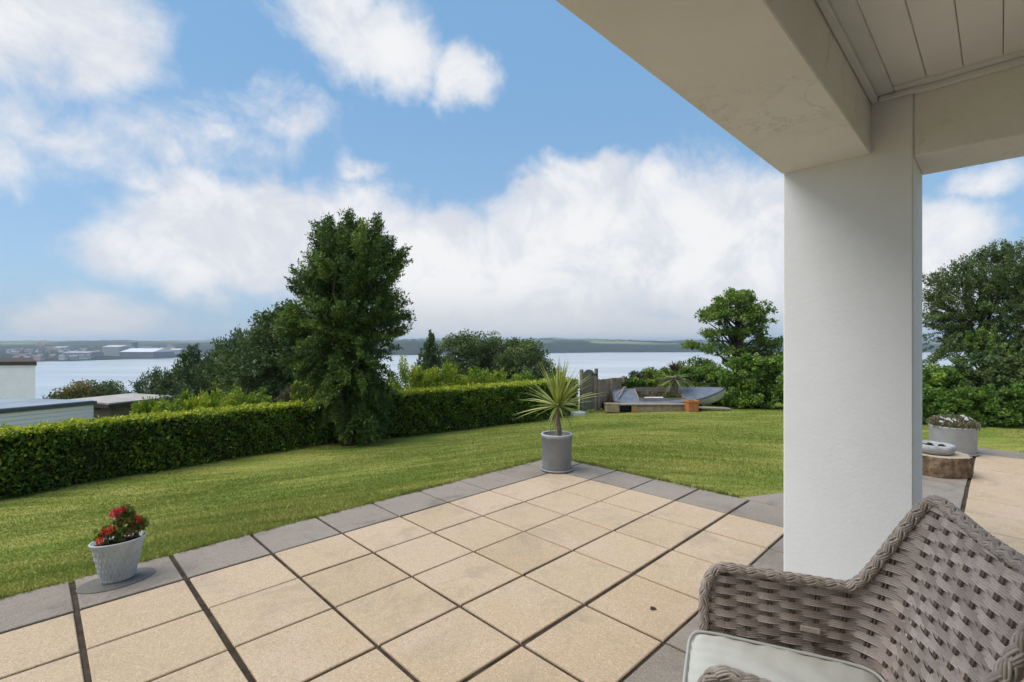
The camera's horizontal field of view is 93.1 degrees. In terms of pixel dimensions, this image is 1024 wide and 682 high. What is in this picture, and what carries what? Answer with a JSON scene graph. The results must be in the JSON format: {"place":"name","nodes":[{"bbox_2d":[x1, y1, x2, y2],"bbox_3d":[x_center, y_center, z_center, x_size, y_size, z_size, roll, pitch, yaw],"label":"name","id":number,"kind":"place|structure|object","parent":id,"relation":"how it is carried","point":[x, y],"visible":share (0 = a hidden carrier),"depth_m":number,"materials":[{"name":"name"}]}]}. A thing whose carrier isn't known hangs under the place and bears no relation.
{"place":"outdoors","nodes":[
{"label":"outdoors","id":0,"kind":"place"},
{"bbox_2d":[0,397,96,426],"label":"flat roofed house","id":1,"kind":"structure","parent":0,"point":[23,412],"depth_m":19.96,"materials":[{"name":"white paint"}]},
{"bbox_2d":[0,337,971,361],"bbox_3d":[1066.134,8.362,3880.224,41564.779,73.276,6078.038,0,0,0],"label":"hills","id":2,"kind":"structure","parent":0,"point":[552,345],"depth_m":1780.17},
{"bbox_2d":[12,355,23,357],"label":"house","id":3,"kind":"structure","parent":2,"relation":"on","point":[17,356],"depth_m":939.89,"materials":[{"name":"grey"}]},
{"bbox_2d":[24,349,34,351],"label":"house","id":4,"kind":"structure","parent":2,"relation":"on","point":[29,350],"depth_m":1249.20,"materials":[{"name":"grey"}]},
{"bbox_2d":[32,355,44,360],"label":"house","id":5,"kind":"structure","parent":2,"relation":"on","point":[39,357],"depth_m":953.99,"materials":[{"name":"white"}]},
{"bbox_2d":[53,346,73,349],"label":"warehouse","id":6,"kind":"structure","parent":2,"relation":"on","point":[68,347],"depth_m":1377.10,"materials":[{"name":"grey"}]},
{"bbox_2d":[59,355,67,359],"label":"house","id":7,"kind":"structure","parent":2,"relation":"on","point":[63,357],"depth_m":970.65,"materials":[{"name":"grey"}]},
{"bbox_2d":[69,355,78,359],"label":"house","id":8,"kind":"structure","parent":2,"relation":"on","point":[73,357],"depth_m":979.18,"materials":[{"name":"grey"}]},
{"bbox_2d":[62,351,103,356],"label":"warehouse","id":9,"kind":"structure","parent":2,"relation":"on","point":[94,353],"depth_m":1068.29,"materials":[{"name":"grey metal"}]},
{"bbox_2d":[102,345,134,355],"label":"warehouse","id":10,"kind":"structure","parent":2,"relation":"on","point":[111,350],"depth_m":1127.76,"materials":[{"name":"grey"}]},
{"bbox_2d":[132,342,137,347],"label":"warehouse","id":11,"kind":"structure","parent":2,"relation":"on","point":[135,344],"depth_m":1232.14,"materials":[{"name":"blue"}]},
{"bbox_2d":[119,348,173,357],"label":"warehouse","id":12,"kind":"structure","parent":2,"relation":"on","point":[148,353],"depth_m":1106.15,"materials":[{"name":"grey"}]},
{"bbox_2d":[170,349,185,353],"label":"warehouse","id":13,"kind":"structure","parent":2,"relation":"on","point":[178,351],"depth_m":1275.15,"materials":[{"name":"grey"}]},
{"bbox_2d":[0,448,1023,681],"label":"patio","id":14,"kind":"structure","parent":0,"point":[277,621],"depth_m":2.76,"materials":[{"name":"beige stone"}]},
{"bbox_2d":[76,567,155,593],"bbox_3d":[-2.330,1.411,2.863,0.370,0.001,0.250,0,0,-45],"label":"water stain","id":15,"kind":"object","parent":14,"relation":"on","point":[96,585],"visible":0.82,"depth_m":2.82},
{"bbox_2d":[88,503,149,583],"bbox_3d":[-2.330,1.191,2.880,0.284,0.441,0.194,0,0,-45],"label":"flower pot","id":16,"kind":"object","parent":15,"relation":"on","point":[116,553],"visible":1,"depth_m":2.85,"materials":[{"name":"ceramic"}]},
{"bbox_2d":[0,457,739,598],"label":"patio border","id":17,"kind":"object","parent":14,"relation":"on","point":[5,595],"depth_m":4.19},
{"bbox_2d":[517,355,604,473],"bbox_3d":[0.505,0.764,5.344,1.035,1.298,0.956,0,0,0],"label":"potted palm","id":18,"kind":"object","parent":14,"relation":"on","point":[556,449],"visible":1,"depth_m":5.23,"materials":[{"name":"plant"}]},
{"bbox_2d":[556,0,1023,648],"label":"house","id":19,"kind":"structure","parent":14,"relation":"on","point":[852,120],"depth_m":2.22,"materials":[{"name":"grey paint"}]},
{"bbox_2d":[682,495,1023,681],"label":"armchair","id":20,"kind":"object","parent":14,"relation":"on","point":[859,614],"visible":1,"depth_m":1.42,"materials":[{"name":"wicker"}]},
{"bbox_2d":[922,451,973,478],"bbox_3d":[4.576,1.305,5.231,0.575,0.212,0.557,0,0,0],"label":"log stump","id":21,"kind":"object","parent":14,"relation":"on","point":[957,465],"visible":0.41,"depth_m":4.99,"materials":[{"name":"brown wood"}]},
{"bbox_2d":[922,440,955,455],"bbox_3d":[4.527,1.148,5.196,0.351,0.099,0.348,0,0,0],"label":"stone bowl","id":22,"kind":"object","parent":21,"relation":"on","point":[937,448],"visible":0.84,"depth_m":5.09,"materials":[{"name":"stone"}]},
{"bbox_2d":[926,413,980,456],"bbox_3d":[5.590,1.165,6.154,0.533,0.496,0.544,0,0,0],"label":"daisy planter","id":23,"kind":"object","parent":14,"relation":"on","point":[960,432],"visible":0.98,"depth_m":5.99,"materials":[{"name":"ceramic"}]},
{"bbox_2d":[0,402,1023,594],"bbox_3d":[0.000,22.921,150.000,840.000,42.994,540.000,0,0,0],"label":"lawn","id":24,"kind":"structure","parent":0,"point":[994,441],"depth_m":8.29,"materials":[{"name":"green plant"}]},
{"bbox_2d":[0,358,36,397],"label":"white building","id":25,"kind":"structure","parent":24,"relation":"on","point":[17,377],"depth_m":31.95,"materials":[{"name":"white paint"}]},
{"bbox_2d":[39,378,106,398],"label":"bush","id":26,"kind":"object","parent":24,"relation":"on","point":[67,392],"visible":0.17,"depth_m":43.70,"materials":[{"name":"green plant"}]},
{"bbox_2d":[70,379,102,398],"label":"bush","id":27,"kind":"object","parent":24,"relation":"on","point":[93,382],"visible":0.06,"depth_m":44.96,"materials":[{"name":"green plant"}]},
{"bbox_2d":[92,379,133,395],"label":"bush","id":28,"kind":"object","parent":24,"relation":"on","point":[109,387],"visible":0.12,"depth_m":45.39,"materials":[{"name":"green plant"}]},
{"bbox_2d":[67,393,178,418],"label":"garage","id":29,"kind":"structure","parent":24,"relation":"on","point":[118,405],"depth_m":22.10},
{"bbox_2d":[120,366,163,393],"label":"tree","id":30,"kind":"object","parent":24,"relation":"on","point":[137,384],"visible":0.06,"depth_m":27.70,"materials":[{"name":"green plant"}]},
{"bbox_2d":[134,358,180,394],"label":"tree","id":31,"kind":"object","parent":24,"relation":"on","point":[161,382],"visible":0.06,"depth_m":26.53,"materials":[{"name":"green plant"}]},
{"bbox_2d":[128,396,188,414],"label":"shrub","id":32,"kind":"object","parent":24,"relation":"on","point":[145,406],"visible":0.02,"depth_m":11.45,"materials":[{"name":"green plant"}]},
{"bbox_2d":[0,397,366,498],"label":"hedge","id":33,"kind":"object","parent":24,"relation":"on","point":[40,456],"visible":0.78,"depth_m":9.68,"materials":[{"name":"green plant"}]},
{"bbox_2d":[161,343,211,396],"bbox_3d":[-16.534,3.121,25.202,3.609,6.124,3.459,0,0,-29],"label":"tree","id":34,"kind":"object","parent":24,"relation":"on","point":[184,357],"visible":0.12,"depth_m":24.68,"materials":[{"name":"green plant"}]},
{"bbox_2d":[171,349,212,394],"bbox_3d":[-16.372,3.413,26.601,4.136,5.939,3.446,0,0,0],"label":"tree","id":35,"kind":"object","parent":24,"relation":"on","point":[208,352],"visible":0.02,"depth_m":26.43,"materials":[{"name":"green plant"}]},
{"bbox_2d":[163,388,224,412],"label":"shrub","id":36,"kind":"object","parent":24,"relation":"on","point":[193,402],"visible":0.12,"depth_m":12.28,"materials":[{"name":"green plant"}]},
{"bbox_2d":[155,324,248,407],"bbox_3d":[-13.489,2.559,23.046,6.226,6.851,5.482,0,0,-30],"label":"tree","id":37,"kind":"object","parent":24,"relation":"on","point":[230,345],"visible":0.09,"depth_m":22.30,"materials":[{"name":"green plant"}]},
{"bbox_2d":[196,384,259,407],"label":"shrub","id":38,"kind":"object","parent":24,"relation":"on","point":[238,397],"visible":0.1,"depth_m":13.07,"materials":[{"name":"green plant"}]},
{"bbox_2d":[208,315,268,397],"bbox_3d":[-10.373,2.127,20.059,3.846,6.503,3.812,0,0,-39],"label":"tree","id":39,"kind":"object","parent":24,"relation":"on","point":[225,375],"visible":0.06,"depth_m":19.00,"materials":[{"name":"green plant"}]},
{"bbox_2d":[245,386,282,403],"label":"shrub","id":40,"kind":"object","parent":24,"relation":"on","point":[263,396],"visible":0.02,"depth_m":13.73,"materials":[{"name":"green plant"}]},
{"bbox_2d":[224,300,328,399],"bbox_3d":[-8.194,1.649,17.584,4.200,6.253,3.625,0,0,0],"label":"tree","id":41,"kind":"object","parent":24,"relation":"on","point":[262,357],"visible":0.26,"depth_m":16.77,"materials":[{"name":"green plant"}]},
{"bbox_2d":[270,385,294,403],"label":"shrub","id":42,"kind":"object","parent":24,"relation":"on","point":[284,394],"visible":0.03,"depth_m":14.14,"materials":[{"name":"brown plant"}]},
{"bbox_2d":[289,380,314,399],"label":"shrub","id":43,"kind":"object","parent":24,"relation":"on","point":[296,384],"visible":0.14,"depth_m":14.69,"materials":[{"name":"green plant"}]},
{"bbox_2d":[269,206,416,446],"bbox_3d":[-4.236,-0.325,12.379,3.682,6.268,2.683,0,0,0],"label":"tree","id":44,"kind":"object","parent":24,"relation":"on","point":[348,325],"visible":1,"depth_m":11.88,"materials":[{"name":"green plant"}]},
{"bbox_2d":[386,355,449,390],"bbox_3d":[-3.860,1.982,18.043,3.128,2.976,1.987,0,0,0],"label":"shrub","id":45,"kind":"object","parent":24,"relation":"on","point":[412,375],"visible":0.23,"depth_m":17.69,"materials":[{"name":"green plant"}]},
{"bbox_2d":[407,329,442,379],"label":"tree","id":46,"kind":"object","parent":24,"relation":"on","point":[430,360],"visible":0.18,"depth_m":41.70,"materials":[{"name":"green plant"}]},
{"bbox_2d":[409,361,465,386],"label":"shrub","id":47,"kind":"object","parent":24,"relation":"on","point":[449,376],"visible":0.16,"depth_m":18.23,"materials":[{"name":"green plant"}]},
{"bbox_2d":[434,328,495,382],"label":"tree","id":48,"kind":"object","parent":24,"relation":"on","point":[467,345],"visible":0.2,"depth_m":45.07,"materials":[{"name":"green plant"}]},
{"bbox_2d":[364,376,579,438],"bbox_3d":[-0.798,1.975,15.392,8.055,1.409,1.471,0,0,-37],"label":"hedge","id":49,"kind":"object","parent":24,"relation":"on","point":[425,411],"visible":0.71,"depth_m":14.41,"materials":[{"name":"green plant"}]},
{"bbox_2d":[452,366,494,385],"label":"shrub","id":50,"kind":"object","parent":24,"relation":"on","point":[471,380],"visible":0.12,"depth_m":18.65,"materials":[{"name":"green plant"}]},
{"bbox_2d":[467,330,524,379],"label":"tree","id":51,"kind":"object","parent":24,"relation":"on","point":[496,345],"visible":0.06,"depth_m":47.18,"materials":[{"name":"green plant"}]},
{"bbox_2d":[480,367,517,383],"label":"shrub","id":52,"kind":"object","parent":24,"relation":"on","point":[501,377],"visible":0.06,"depth_m":19.22,"materials":[{"name":"green plant"}]},
{"bbox_2d":[507,370,534,381],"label":"shrub","id":53,"kind":"object","parent":24,"relation":"on","point":[526,375],"visible":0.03,"depth_m":19.26,"materials":[{"name":"green plant"}]},
{"bbox_2d":[489,336,561,380],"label":"tree","id":54,"kind":"object","parent":24,"relation":"on","point":[522,352],"visible":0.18,"depth_m":44.85,"materials":[{"name":"green plant"}]},
{"bbox_2d":[534,358,553,380],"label":"bush","id":55,"kind":"object","parent":24,"relation":"on","point":[546,363],"visible":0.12,"depth_m":43.95,"materials":[{"name":"green plant"}]},
{"bbox_2d":[569,411,585,415],"bbox_3d":[2.315,2.601,17.300,0.500,0.160,0.450,0,0,-29],"label":"garden step","id":56,"kind":"object","parent":24,"relation":"on","point":[580,412],"visible":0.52,"depth_m":17.13,"materials":[{"name":"stone"}]},
{"bbox_2d":[580,368,597,410],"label":"garden gate","id":57,"kind":"structure","parent":24,"relation":"on","point":[592,385],"depth_m":18.21,"materials":[{"name":"grey wood"}]},
{"bbox_2d":[598,377,624,409],"bbox_3d":[3.922,2.051,19.217,1.825,1.180,0.145,0,0,-45],"label":"fence panel","id":58,"kind":"object","parent":24,"relation":"on","point":[607,386],"visible":0.57,"depth_m":19.06,"materials":[{"name":"wood"}]},
{"bbox_2d":[622,377,648,387],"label":"shrub","id":59,"kind":"object","parent":24,"relation":"on","point":[632,382],"visible":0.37,"depth_m":19.76,"materials":[{"name":"green plant"}]},
{"bbox_2d":[622,370,656,381],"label":"shrub","id":60,"kind":"object","parent":24,"relation":"on","point":[633,373],"visible":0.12,"depth_m":22.21,"materials":[{"name":"green plant"}]},
{"bbox_2d":[629,366,679,386],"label":"shrub","id":61,"kind":"object","parent":24,"relation":"on","point":[643,371],"visible":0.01,"depth_m":22.94,"materials":[{"name":"green plant"}]},
{"bbox_2d":[640,368,673,386],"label":"shrub","id":62,"kind":"object","parent":24,"relation":"on","point":[654,375],"visible":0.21,"depth_m":20.37,"materials":[{"name":"green plant"}]},
{"bbox_2d":[602,401,730,411],"bbox_3d":[5.715,2.441,18.575,4.590,0.328,1.850,0,0,0],"label":"timber bed","id":63,"kind":"object","parent":24,"relation":"on","point":[609,406],"visible":0.79,"depth_m":17.73,"materials":[{"name":"brown wood"}]},
{"bbox_2d":[641,389,657,396],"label":"plant","id":64,"kind":"object","parent":63,"relation":"on","point":[648,392],"visible":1,"depth_m":18.70,"materials":[{"name":"green plant"}]},
{"bbox_2d":[611,386,725,404],"bbox_3d":[6.025,2.146,18.732,4.300,0.761,1.614,0,17,4],"label":"dinghy","id":65,"kind":"object","parent":63,"relation":"on","point":[705,395],"visible":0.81,"depth_m":18.49,"materials":[{"name":"plastic"}]},
{"bbox_2d":[663,391,675,397],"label":"plant","id":66,"kind":"object","parent":63,"relation":"on","point":[671,395],"visible":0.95,"depth_m":18.47,"materials":[{"name":"green plant"}]},
{"bbox_2d":[655,361,693,394],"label":"palm","id":67,"kind":"object","parent":63,"relation":"on","point":[674,367],"visible":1,"depth_m":18.71,"materials":[{"name":"plant"}]},
{"bbox_2d":[662,368,695,379],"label":"shrub","id":68,"kind":"object","parent":24,"relation":"on","point":[665,371],"visible":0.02,"depth_m":21.08,"materials":[{"name":"green plant"}]},
{"bbox_2d":[683,400,699,411],"bbox_3d":[6.504,2.322,17.550,0.426,0.470,0.430,0,0,-5],"label":"planter","id":69,"kind":"object","parent":24,"relation":"on","point":[691,405],"visible":1,"depth_m":17.38,"materials":[{"name":"ceramic"}]},
{"bbox_2d":[672,365,721,405],"bbox_3d":[7.769,1.900,20.212,2.226,1.847,1.388,0,0,0],"label":"shrub","id":70,"kind":"object","parent":24,"relation":"on","point":[698,373],"visible":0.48,"depth_m":20.05,"materials":[{"name":"green plant"}]},
{"bbox_2d":[695,363,737,404],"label":"shrub","id":71,"kind":"object","parent":24,"relation":"on","point":[708,368],"visible":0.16,"depth_m":20.43,"materials":[{"name":"green plant"}]},
{"bbox_2d":[677,286,783,377],"bbox_3d":[11.264,0.698,25.009,5.862,6.954,2.937,0,0,0],"label":"tree","id":72,"kind":"object","parent":24,"relation":"on","point":[749,311],"visible":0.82,"depth_m":24.66,"materials":[{"name":"green plant"}]},
{"bbox_2d":[716,386,752,406],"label":"shrub","id":73,"kind":"object","parent":24,"relation":"on","point":[724,402],"visible":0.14,"depth_m":19.34,"materials":[{"name":"green plant"}]},
{"bbox_2d":[715,351,783,409],"bbox_3d":[9.544,1.581,18.848,3.034,2.395,1.934,0,0,0],"label":"shrub","id":74,"kind":"object","parent":24,"relation":"on","point":[759,373],"visible":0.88,"depth_m":18.59,"materials":[{"name":"green plant"}]},
{"bbox_2d":[771,359,783,402],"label":"shrub","id":75,"kind":"object","parent":24,"relation":"on","point":[780,380],"visible":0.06,"depth_m":18.18,"materials":[{"name":"green plant"}]},
{"bbox_2d":[922,385,946,423],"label":"shrub","id":76,"kind":"object","parent":24,"relation":"on","point":[927,393],"visible":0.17,"depth_m":15.47,"materials":[{"name":"green plant"}]},
{"bbox_2d":[922,363,971,413],"bbox_3d":[14.507,1.780,16.553,2.337,2.085,1.490,0,0,0],"label":"shrub","id":77,"kind":"object","parent":24,"relation":"on","point":[941,377],"visible":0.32,"depth_m":16.32,"materials":[{"name":"green plant"}]},
{"bbox_2d":[923,385,1004,426],"bbox_3d":[14.253,2.096,15.357,2.260,1.458,1.417,0,0,0],"label":"shrub","id":78,"kind":"object","parent":24,"relation":"on","point":[951,402],"visible":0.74,"depth_m":15.10,"materials":[{"name":"green plant"}]},
{"bbox_2d":[922,237,1023,371],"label":"tree","id":79,"kind":"object","parent":24,"relation":"on","point":[959,326],"visible":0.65,"depth_m":22.68,"materials":[{"name":"green plant"}]},
{"bbox_2d":[947,351,1014,412],"bbox_3d":[15.874,1.575,16.381,2.644,2.501,1.717,0,0,0],"label":"shrub","id":80,"kind":"object","parent":24,"relation":"on","point":[994,368],"visible":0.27,"depth_m":16.26,"materials":[{"name":"green plant"}]},
{"bbox_2d":[963,324,1009,382],"bbox_3d":[17.199,1.205,17.513,2.032,3.684,1.310,0,0,0],"label":"shrub","id":81,"kind":"object","parent":24,"relation":"on","point":[992,338],"visible":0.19,"depth_m":17.55,"materials":[{"name":"green plant"}]},
{"bbox_2d":[964,240,1023,356],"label":"tree","id":82,"kind":"object","parent":24,"relation":"on","point":[1016,274],"visible":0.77,"depth_m":21.07,"materials":[{"name":"green plant"}]},
{"bbox_2d":[968,381,1023,426],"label":"shrub","id":83,"kind":"object","parent":24,"relation":"on","point":[1010,413],"visible":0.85,"depth_m":14.81,"materials":[{"name":"green plant"}]},
{"bbox_2d":[976,337,1023,404],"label":"shrub","id":84,"kind":"object","parent":24,"relation":"on","point":[1014,359],"visible":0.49,"depth_m":15.82,"materials":[{"name":"green plant"}]},
{"bbox_2d":[0,0,1023,340],"label":"sky","id":85,"kind":"structure","parent":0,"point":[165,165],"materials":[{"name":"blue"}]},
{"bbox_2d":[35,352,998,401],"bbox_3d":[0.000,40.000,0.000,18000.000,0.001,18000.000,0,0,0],"label":"water","id":86,"kind":"structure","parent":0,"point":[50,376],"depth_m":791.35,"materials":[{"name":"grey liquid"}]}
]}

